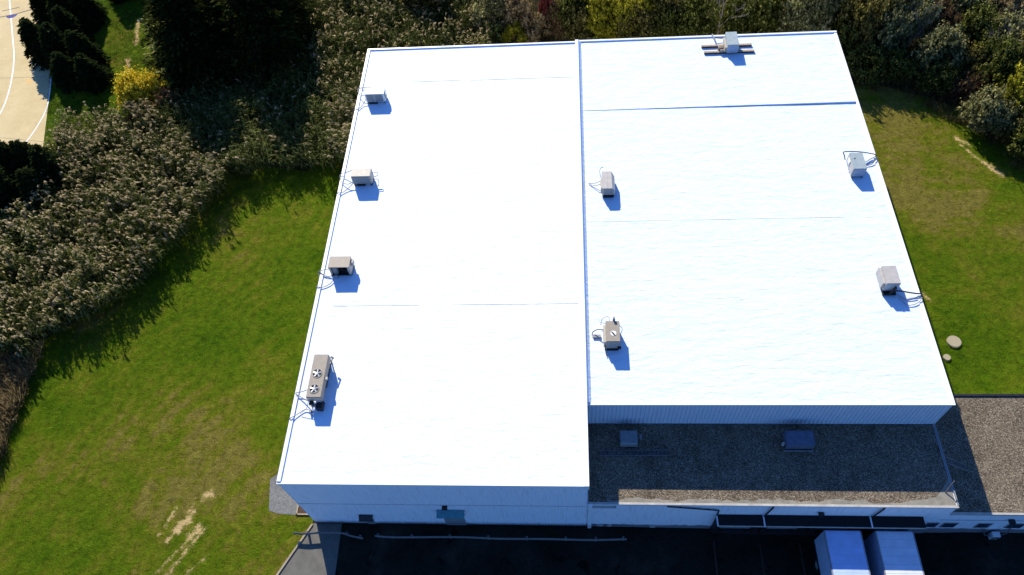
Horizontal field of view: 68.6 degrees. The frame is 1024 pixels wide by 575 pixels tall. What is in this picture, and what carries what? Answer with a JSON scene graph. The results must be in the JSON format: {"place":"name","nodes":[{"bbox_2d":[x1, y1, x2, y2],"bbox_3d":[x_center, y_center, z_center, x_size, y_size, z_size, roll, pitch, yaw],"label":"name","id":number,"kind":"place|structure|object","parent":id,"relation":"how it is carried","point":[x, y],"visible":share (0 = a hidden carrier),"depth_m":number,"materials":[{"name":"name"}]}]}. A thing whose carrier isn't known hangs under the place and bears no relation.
{"place":"outdoors","nodes":[
{"label":"outdoors","id":0,"kind":"place"},
{"bbox_2d":[279,523,341,574],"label":"pavement","id":1,"kind":"structure","parent":0,"point":[315,554],"depth_m":59.03,"materials":[{"name":"concrete"}]},
{"bbox_2d":[293,530,362,538],"bbox_3d":[-14.457,19.535,59.444,5.666,0.760,0.475,2,57,6],"label":"guardrail","id":2,"kind":"object","parent":1,"relation":"on","point":[328,532],"visible":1,"depth_m":59.24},
{"bbox_2d":[0,0,1023,574],"bbox_3d":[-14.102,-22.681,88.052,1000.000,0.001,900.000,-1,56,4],"label":"ground","id":3,"kind":"structure","parent":0,"point":[152,442],"depth_m":68.70,"materials":[{"name":"plant"}]},
{"bbox_2d":[0,334,45,468],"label":"dry weeds","id":4,"kind":"object","parent":3,"relation":"on","point":[14,371],"visible":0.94,"depth_m":68.80,"materials":[{"name":"brown plant"}]},
{"bbox_2d":[0,0,49,146],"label":"sports court","id":5,"kind":"object","parent":3,"relation":"on","point":[23,111],"visible":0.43,"depth_m":93.44,"materials":[{"name":"concrete"}]},
{"bbox_2d":[0,0,14,113],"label":"court line","id":6,"kind":"object","parent":5,"relation":"on","point":[13,58],"visible":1,"depth_m":96.97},
{"bbox_2d":[16,16,47,70],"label":"spruce tree","id":7,"kind":"object","parent":3,"relation":"on","point":[28,30],"visible":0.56,"depth_m":93.24,"materials":[{"name":"green plant"}]},
{"bbox_2d":[27,0,51,23],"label":"spruce tree","id":8,"kind":"object","parent":3,"relation":"on","point":[38,14],"visible":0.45,"depth_m":99.03,"materials":[{"name":"green plant"}]},
{"bbox_2d":[37,21,66,69],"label":"spruce tree","id":9,"kind":"object","parent":3,"relation":"on","point":[52,38],"visible":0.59,"depth_m":92.05,"materials":[{"name":"green plant"}]},
{"bbox_2d":[48,51,81,94],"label":"spruce tree","id":10,"kind":"object","parent":3,"relation":"on","point":[62,69],"visible":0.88,"depth_m":91.16,"materials":[{"name":"green plant"}]},
{"bbox_2d":[45,0,84,25],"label":"spruce tree","id":11,"kind":"object","parent":3,"relation":"on","point":[65,4],"visible":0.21,"depth_m":96.61,"materials":[{"name":"green plant"}]},
{"bbox_2d":[50,5,94,41],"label":"spruce tree","id":12,"kind":"object","parent":3,"relation":"on","point":[62,19],"visible":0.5,"depth_m":94.50,"materials":[{"name":"green plant"}]},
{"bbox_2d":[63,29,110,67],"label":"spruce tree","id":13,"kind":"object","parent":3,"relation":"on","point":[75,42],"visible":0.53,"depth_m":92.06,"materials":[{"name":"green plant"}]},
{"bbox_2d":[70,0,108,33],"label":"spruce tree","id":14,"kind":"object","parent":3,"relation":"on","point":[92,14],"visible":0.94,"depth_m":98.12,"materials":[{"name":"green plant"}]},
{"bbox_2d":[73,52,116,94],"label":"spruce tree","id":15,"kind":"object","parent":3,"relation":"on","point":[93,76],"visible":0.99,"depth_m":90.97,"materials":[{"name":"green plant"}]},
{"bbox_2d":[46,0,152,138],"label":"grass","id":16,"kind":"structure","parent":3,"relation":"on","point":[121,20],"depth_m":95.53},
{"bbox_2d":[141,13,165,63],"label":"pine tree","id":17,"kind":"object","parent":3,"relation":"on","point":[152,49],"visible":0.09,"depth_m":89.72,"materials":[{"name":"green plant"}]},
{"bbox_2d":[154,67,188,95],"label":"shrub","id":18,"kind":"object","parent":3,"relation":"on","point":[171,81],"visible":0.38,"depth_m":88.30,"materials":[{"name":"green plant"}]},
{"bbox_2d":[2,165,342,461],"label":"grass","id":19,"kind":"structure","parent":3,"relation":"on","point":[193,237],"depth_m":74.18,"materials":[{"name":"plant"}]},
{"bbox_2d":[269,474,297,514],"bbox_3d":[-17.967,16.878,61.959,4.550,0.001,3.780,-1,56,4],"label":"pebble patch","id":20,"kind":"object","parent":3,"relation":"on","point":[281,501],"visible":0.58,"depth_m":61.61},
{"bbox_2d":[393,0,444,11],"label":"broadleaf tree","id":21,"kind":"object","parent":3,"relation":"on","point":[421,4],"visible":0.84,"depth_m":93.43,"materials":[{"name":"green plant"}]},
{"bbox_2d":[0,0,1022,349],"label":"leaf litter","id":22,"kind":"object","parent":3,"relation":"on","point":[476,30],"visible":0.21,"depth_m":86.52,"materials":[{"name":"plant"}]},
{"bbox_2d":[0,139,20,173],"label":"spruce tree","id":23,"kind":"object","parent":22,"relation":"on","point":[6,161],"visible":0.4,"depth_m":80.26,"materials":[{"name":"green plant"}]},
{"bbox_2d":[0,165,24,221],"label":"spruce tree","id":24,"kind":"object","parent":22,"relation":"on","point":[9,190],"visible":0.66,"depth_m":79.31,"materials":[{"name":"green plant"}]},
{"bbox_2d":[8,138,31,169],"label":"spruce tree","id":25,"kind":"object","parent":22,"relation":"on","point":[18,149],"visible":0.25,"depth_m":80.14,"materials":[{"name":"green plant"}]},
{"bbox_2d":[14,166,72,223],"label":"spruce tree","id":26,"kind":"object","parent":22,"relation":"on","point":[28,179],"visible":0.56,"depth_m":78.75,"materials":[{"name":"green plant"}]},
{"bbox_2d":[26,143,83,190],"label":"spruce tree","id":27,"kind":"object","parent":22,"relation":"on","point":[43,159],"visible":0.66,"depth_m":79.80,"materials":[{"name":"green plant"}]},
{"bbox_2d":[109,65,170,112],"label":"shrub","id":28,"kind":"object","parent":22,"relation":"on","point":[134,86],"visible":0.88,"depth_m":86.45,"materials":[{"name":"yellow plant"}]},
{"bbox_2d":[127,100,170,134],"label":"shrub","id":29,"kind":"object","parent":22,"relation":"on","point":[135,121],"visible":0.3,"depth_m":85.14,"materials":[{"name":"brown plant"}]},
{"bbox_2d":[153,85,181,115],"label":"shrub","id":30,"kind":"object","parent":22,"relation":"on","point":[165,93],"visible":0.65,"depth_m":86.03,"materials":[{"name":"brown plant"}]},
{"bbox_2d":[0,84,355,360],"bbox_3d":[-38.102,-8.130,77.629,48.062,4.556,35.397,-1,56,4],"label":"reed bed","id":31,"kind":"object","parent":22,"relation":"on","point":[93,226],"visible":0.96,"depth_m":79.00,"materials":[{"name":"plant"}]},
{"bbox_2d":[139,0,261,102],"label":"pine tree","id":32,"kind":"object","parent":22,"relation":"on","point":[184,33],"visible":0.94,"depth_m":85.74,"materials":[{"name":"green plant"}]},
{"bbox_2d":[208,0,317,82],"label":"pine tree","id":33,"kind":"object","parent":22,"relation":"on","point":[266,27],"visible":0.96,"depth_m":86.17,"materials":[{"name":"green plant"}]},
{"bbox_2d":[270,0,327,50],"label":"pine tree","id":34,"kind":"object","parent":22,"relation":"on","point":[301,11],"visible":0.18,"depth_m":90.44,"materials":[{"name":"green plant"}]},
{"bbox_2d":[175,0,504,113],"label":"reed bed","id":35,"kind":"object","parent":22,"relation":"on","point":[327,70],"visible":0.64,"depth_m":89.91,"materials":[{"name":"plant"}]},
{"bbox_2d":[471,0,506,34],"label":"shrub","id":36,"kind":"object","parent":22,"relation":"on","point":[491,6],"visible":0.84,"depth_m":89.98,"materials":[{"name":"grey plant"}]},
{"bbox_2d":[497,20,528,43],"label":"shrub","id":37,"kind":"object","parent":22,"relation":"on","point":[510,31],"visible":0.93,"depth_m":89.74,"materials":[{"name":"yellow plant"}]},
{"bbox_2d":[500,0,534,35],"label":"shrub","id":38,"kind":"object","parent":22,"relation":"on","point":[516,9],"visible":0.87,"depth_m":89.40,"materials":[{"name":"beige plant"}]},
{"bbox_2d":[520,9,551,42],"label":"shrub","id":39,"kind":"object","parent":22,"relation":"on","point":[537,24],"visible":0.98,"depth_m":89.28,"materials":[{"name":"beige plant"}]},
{"bbox_2d":[536,0,551,28],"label":"shrub","id":40,"kind":"object","parent":22,"relation":"on","point":[543,5],"visible":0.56,"depth_m":88.90,"materials":[{"name":"red plant"}]},
{"bbox_2d":[546,0,566,38],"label":"shrub","id":41,"kind":"object","parent":22,"relation":"on","point":[556,23],"visible":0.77,"depth_m":88.96,"materials":[{"name":"brown plant"}]},
{"bbox_2d":[552,0,591,33],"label":"broadleaf tree","id":42,"kind":"object","parent":22,"relation":"on","point":[564,4],"visible":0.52,"depth_m":87.79,"materials":[{"name":"green plant"}]},
{"bbox_2d":[562,3,594,40],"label":"shrub","id":43,"kind":"object","parent":22,"relation":"on","point":[579,19],"visible":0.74,"depth_m":87.74,"materials":[{"name":"green plant"}]},
{"bbox_2d":[587,11,617,39],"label":"shrub","id":44,"kind":"object","parent":22,"relation":"on","point":[606,36],"visible":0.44,"depth_m":87.44,"materials":[{"name":"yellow plant"}]},
{"bbox_2d":[582,0,637,39],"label":"broadleaf tree","id":45,"kind":"object","parent":22,"relation":"on","point":[597,9],"visible":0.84,"depth_m":86.38,"materials":[{"name":"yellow plant"}]},
{"bbox_2d":[609,0,658,38],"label":"shrub","id":46,"kind":"object","parent":22,"relation":"on","point":[642,22],"visible":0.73,"depth_m":86.00,"materials":[{"name":"green plant"}]},
{"bbox_2d":[614,0,659,34],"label":"broadleaf tree","id":47,"kind":"object","parent":22,"relation":"on","point":[648,7],"visible":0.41,"depth_m":85.58,"materials":[{"name":"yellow plant"}]},
{"bbox_2d":[644,2,681,37],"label":"shrub","id":48,"kind":"object","parent":22,"relation":"on","point":[667,26],"visible":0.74,"depth_m":85.81,"materials":[{"name":"green plant"}]},
{"bbox_2d":[649,0,684,28],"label":"broadleaf tree","id":49,"kind":"object","parent":22,"relation":"on","point":[674,3],"visible":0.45,"depth_m":85.92,"materials":[{"name":"green plant"}]},
{"bbox_2d":[676,0,720,35],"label":"shrub","id":50,"kind":"object","parent":22,"relation":"on","point":[693,14],"visible":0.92,"depth_m":85.91,"materials":[{"name":"green plant"}]},
{"bbox_2d":[716,0,750,34],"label":"bare tree","id":51,"kind":"object","parent":22,"relation":"on","point":[719,25],"visible":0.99,"depth_m":86.14,"materials":[{"name":"plant"}]},
{"bbox_2d":[714,0,759,34],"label":"shrub","id":52,"kind":"object","parent":22,"relation":"on","point":[737,24],"visible":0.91,"depth_m":85.90,"materials":[{"name":"green plant"}]},
{"bbox_2d":[502,0,1023,170],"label":"undergrowth","id":53,"kind":"object","parent":22,"relation":"on","point":[951,99],"visible":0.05,"depth_m":81.69,"materials":[{"name":"plant"}]},
{"bbox_2d":[740,0,786,33],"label":"broadleaf tree","id":54,"kind":"object","parent":22,"relation":"on","point":[767,11],"visible":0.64,"depth_m":85.46,"materials":[{"name":"green plant"}]},
{"bbox_2d":[774,0,819,32],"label":"shrub","id":55,"kind":"object","parent":22,"relation":"on","point":[789,21],"visible":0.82,"depth_m":84.30,"materials":[{"name":"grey plant"}]},
{"bbox_2d":[782,0,841,30],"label":"broadleaf tree","id":56,"kind":"object","parent":22,"relation":"on","point":[827,10],"visible":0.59,"depth_m":83.09,"materials":[{"name":"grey plant"}]},
{"bbox_2d":[823,18,863,55],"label":"shrub","id":57,"kind":"object","parent":22,"relation":"on","point":[844,34],"visible":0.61,"depth_m":83.19,"materials":[{"name":"green plant"}]},
{"bbox_2d":[832,0,866,28],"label":"broadleaf tree","id":58,"kind":"object","parent":22,"relation":"on","point":[837,12],"visible":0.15,"depth_m":84.13,"materials":[{"name":"green plant"}]},
{"bbox_2d":[827,0,899,49],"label":"broadleaf tree","id":59,"kind":"object","parent":22,"relation":"on","point":[869,18],"visible":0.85,"depth_m":81.80,"materials":[{"name":"green plant"}]},
{"bbox_2d":[843,39,893,87],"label":"shrub","id":60,"kind":"object","parent":22,"relation":"on","point":[871,58],"visible":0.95,"depth_m":82.19,"materials":[{"name":"green plant"}]},
{"bbox_2d":[868,5,915,51],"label":"shrub","id":61,"kind":"object","parent":22,"relation":"on","point":[896,25],"visible":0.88,"depth_m":81.31,"materials":[{"name":"green plant"}]},
{"bbox_2d":[877,44,921,84],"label":"shrub","id":62,"kind":"object","parent":22,"relation":"on","point":[903,66],"visible":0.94,"depth_m":81.39,"materials":[{"name":"green plant"}]},
{"bbox_2d":[882,0,945,48],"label":"broadleaf tree","id":63,"kind":"object","parent":22,"relation":"on","point":[907,5],"visible":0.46,"depth_m":81.37,"materials":[{"name":"green plant"}]},
{"bbox_2d":[905,1,942,45],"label":"bare tree","id":64,"kind":"object","parent":22,"relation":"on","point":[922,21],"visible":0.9,"depth_m":81.23,"materials":[{"name":"plant"}]},
{"bbox_2d":[916,0,957,32],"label":"shrub","id":65,"kind":"object","parent":22,"relation":"on","point":[945,4],"visible":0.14,"depth_m":82.45,"materials":[{"name":"green plant"}]},
{"bbox_2d":[909,20,974,80],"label":"shrub","id":66,"kind":"object","parent":22,"relation":"on","point":[940,42],"visible":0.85,"depth_m":79.73,"materials":[{"name":"green plant"}]},
{"bbox_2d":[915,56,968,98],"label":"shrub","id":67,"kind":"object","parent":22,"relation":"on","point":[945,81],"visible":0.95,"depth_m":80.04,"materials":[{"name":"green plant"}]},
{"bbox_2d":[921,6,963,38],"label":"shrub","id":68,"kind":"object","parent":22,"relation":"on","point":[952,20],"visible":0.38,"depth_m":82.00,"materials":[{"name":"brown plant"}]},
{"bbox_2d":[943,35,989,75],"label":"shrub","id":69,"kind":"object","parent":22,"relation":"on","point":[973,58],"visible":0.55,"depth_m":79.53,"materials":[{"name":"green plant"}]},
{"bbox_2d":[949,66,989,103],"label":"shrub","id":70,"kind":"object","parent":22,"relation":"on","point":[968,85],"visible":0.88,"depth_m":78.97,"materials":[{"name":"brown plant"}]},
{"bbox_2d":[956,0,1003,49],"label":"shrub","id":71,"kind":"object","parent":22,"relation":"on","point":[975,22],"visible":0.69,"depth_m":80.63,"materials":[{"name":"green plant"}]},
{"bbox_2d":[964,29,1023,99],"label":"shrub","id":72,"kind":"object","parent":22,"relation":"on","point":[1003,59],"visible":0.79,"depth_m":77.43,"materials":[{"name":"green plant"}]},
{"bbox_2d":[982,3,1023,43],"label":"shrub","id":73,"kind":"object","parent":22,"relation":"on","point":[1015,21],"visible":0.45,"depth_m":79.39,"materials":[{"name":"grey plant"}]},
{"bbox_2d":[984,0,1023,18],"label":"shrub","id":74,"kind":"object","parent":22,"relation":"on","point":[1017,6],"visible":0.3,"depth_m":83.57,"materials":[{"name":"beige plant"}]},
{"bbox_2d":[992,59,1023,130],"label":"shrub","id":75,"kind":"object","parent":22,"relation":"on","point":[1016,84],"visible":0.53,"depth_m":74.80,"materials":[{"name":"yellow plant"}]},
{"bbox_2d":[276,31,1023,535],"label":"warehouse building","id":76,"kind":"structure","parent":3,"relation":"on","point":[728,249],"depth_m":58.53,"materials":[{"name":"white"}]},
{"bbox_2d":[290,354,333,418],"bbox_3d":[-14.899,7.566,56.105,2.856,1.965,4.841,-1,56,4],"label":"condenser unit","id":77,"kind":"object","parent":76,"relation":"on","point":[319,375],"visible":0.97,"depth_m":55.51,"materials":[{"name":"beige metal"}]},
{"bbox_2d":[316,256,354,287],"bbox_3d":[-14.718,-1.319,62.023,3.689,1.764,1.831,-25,58,-11],"label":"condenser unit","id":78,"kind":"object","parent":76,"relation":"on","point":[340,265],"visible":0.96,"depth_m":61.61,"materials":[{"name":"beige metal"}]},
{"bbox_2d":[337,168,378,193],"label":"condenser unit","id":79,"kind":"object","parent":76,"relation":"on","point":[362,176],"visible":0.96,"depth_m":66.88,"materials":[{"name":"beige metal"}]},
{"bbox_2d":[354,87,386,111],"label":"condenser unit","id":80,"kind":"object","parent":76,"relation":"on","point":[376,95],"visible":0.98,"depth_m":72.85,"materials":[{"name":"white metal"}]},
{"bbox_2d":[444,518,466,524],"bbox_3d":[-4.482,17.917,58.135,1.600,3.280,0.100,-1,56,4],"label":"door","id":81,"kind":"structure","parent":76,"relation":"in","point":[448,521],"depth_m":58.77,"materials":[{"name":"metal"}]},
{"bbox_2d":[588,167,614,197],"bbox_3d":[8.232,-9.149,65.421,2.010,1.120,2.694,-32,60,-16],"label":"condenser unit","id":82,"kind":"object","parent":76,"relation":"on","point":[607,182],"visible":1,"depth_m":64.91,"materials":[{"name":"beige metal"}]},
{"bbox_2d":[592,316,621,355],"bbox_3d":[7.347,3.424,56.857,2.100,1.530,2.924,-27,58,-13],"label":"condenser unit","id":83,"kind":"object","parent":76,"relation":"on","point":[611,336],"visible":1,"depth_m":56.50,"materials":[{"name":"beige metal"}]},
{"bbox_2d":[620,431,641,446],"bbox_3d":[8.908,11.331,56.093,1.670,0.980,0.980,-1,56,4],"label":"condenser unit","id":84,"kind":"object","parent":76,"relation":"on","point":[629,438],"visible":1,"depth_m":55.74,"materials":[{"name":"metal"}]},
{"bbox_2d":[599,450,668,455],"bbox_3d":[9.070,12.315,55.892,5.104,0.090,0.470,-1,56,4],"label":"ladder","id":85,"kind":"object","parent":76,"relation":"on","point":[633,451],"visible":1,"depth_m":55.89,"materials":[{"name":"metal"}]},
{"bbox_2d":[712,32,738,52],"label":"condenser unit","id":86,"kind":"object","parent":76,"relation":"on","point":[730,42],"visible":0.95,"depth_m":73.89,"materials":[{"name":"grey metal"}]},
{"bbox_2d":[701,43,751,47],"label":"timber sleeper","id":87,"kind":"object","parent":76,"relation":"on","point":[720,45],"visible":0.79,"depth_m":74.82,"materials":[{"name":"wood"}]},
{"bbox_2d":[704,49,753,53],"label":"timber sleeper","id":88,"kind":"object","parent":76,"relation":"on","point":[739,51],"visible":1,"depth_m":74.24,"materials":[{"name":"wood"}]},
{"bbox_2d":[711,518,758,533],"bbox_3d":[16.839,17.947,56.590,3.250,3.550,0.470,-1,56,4],"label":"dock door","id":89,"kind":"structure","parent":76,"relation":"in","point":[714,528],"depth_m":57.17,"materials":[{"name":"black rubber"}]},
{"bbox_2d":[757,527,806,534],"bbox_3d":[20.328,17.905,56.322,3.250,3.550,0.470,-1,56,4],"label":"dock door","id":90,"kind":"structure","parent":76,"relation":"in","point":[761,530],"depth_m":57.16,"materials":[{"name":"black rubber"}]},
{"bbox_2d":[781,430,815,451],"bbox_3d":[20.926,11.265,55.087,2.310,1.030,1.240,-1,56,4],"label":"condenser unit","id":91,"kind":"object","parent":76,"relation":"on","point":[793,439],"visible":1,"depth_m":54.74,"materials":[{"name":"grey metal"}]},
{"bbox_2d":[805,528,857,534],"bbox_3d":[23.917,17.863,56.046,3.250,3.550,0.470,-1,56,4],"label":"dock door","id":92,"kind":"structure","parent":76,"relation":"in","point":[809,531],"depth_m":56.85,"materials":[{"name":"black rubber"}]},
{"bbox_2d":[843,151,876,177],"bbox_3d":[30.250,-10.574,64.907,3.193,1.799,2.457,-1,56,4],"label":"condenser unit","id":93,"kind":"object","parent":76,"relation":"on","point":[856,165],"visible":0.94,"depth_m":64.16,"materials":[{"name":"grey metal"}]},
{"bbox_2d":[856,528,908,533],"bbox_3d":[27.606,17.819,55.763,3.250,3.550,0.470,-1,56,4],"label":"dock door","id":94,"kind":"structure","parent":76,"relation":"in","point":[863,530],"depth_m":56.30,"materials":[{"name":"black rubber"}]},
{"bbox_2d":[876,266,921,305],"bbox_3d":[29.564,0.049,57.744,2.122,1.815,3.770,-40,62,-20],"label":"condenser unit","id":95,"kind":"object","parent":76,"relation":"on","point":[888,278],"visible":0.98,"depth_m":57.47,"materials":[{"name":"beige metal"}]},
{"bbox_2d":[313,520,1023,574],"bbox_3d":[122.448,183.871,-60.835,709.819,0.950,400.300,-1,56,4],"label":"asphalt lot","id":96,"kind":"structure","parent":3,"relation":"on","point":[660,551],"depth_m":57.74,"materials":[{"name":"asphalt"}]},
{"bbox_2d":[276,523,312,574],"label":"kerb","id":97,"kind":"structure","parent":96,"relation":"on","point":[293,551],"depth_m":59.18,"materials":[{"name":"concrete"}]},
{"bbox_2d":[375,533,626,540],"bbox_3d":[-0.962,19.468,58.345,19.550,0.760,0.342,-1,56,4],"label":"guardrail","id":98,"kind":"object","parent":96,"relation":"on","point":[489,538],"visible":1,"depth_m":58.04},
{"bbox_2d":[813,530,870,574],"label":"semi trailer","id":99,"kind":"object","parent":96,"relation":"on","point":[840,552],"visible":1,"depth_m":53.66,"materials":[{"name":"metal"}]},
{"bbox_2d":[863,531,924,574],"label":"semi trailer","id":100,"kind":"object","parent":96,"relation":"on","point":[892,552],"visible":0.81,"depth_m":53.38,"materials":[{"name":"metal"}]},
{"bbox_2d":[984,528,1010,539],"bbox_3d":[36.144,18.393,56.064,1.690,1.312,0.533,-1,56,4],"label":"utility cabinet","id":101,"kind":"object","parent":96,"relation":"on","point":[992,535],"visible":1,"depth_m":56.05,"materials":[{"name":"grey metal"}]},
{"bbox_2d":[946,336,961,347],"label":"manhole cover","id":102,"kind":"object","parent":3,"relation":"on","point":[953,341],"visible":1,"depth_m":65.10,"materials":[{"name":"beige concrete"}]},
{"bbox_2d":[948,0,991,18],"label":"shrub","id":103,"kind":"object","parent":3,"relation":"on","point":[961,4],"visible":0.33,"depth_m":82.53,"materials":[{"name":"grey plant"}]},
{"bbox_2d":[955,83,1022,135],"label":"shrub","id":104,"kind":"object","parent":3,"relation":"on","point":[984,107],"visible":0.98,"depth_m":75.49,"materials":[{"name":"green plant"}]},
{"bbox_2d":[993,103,1023,142],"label":"shrub","id":105,"kind":"object","parent":3,"relation":"on","point":[1004,129],"visible":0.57,"depth_m":74.96,"materials":[{"name":"green plant"}]},
{"bbox_2d":[1001,117,1023,159],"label":"shrub","id":106,"kind":"object","parent":3,"relation":"on","point":[1017,146],"visible":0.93,"depth_m":73.99,"materials":[{"name":"green plant"}]},
{"bbox_2d":[1014,28,1023,74],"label":"shrub","id":107,"kind":"object","parent":3,"relation":"on","point":[1021,38],"visible":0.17,"depth_m":77.91,"materials":[{"name":"green plant"}]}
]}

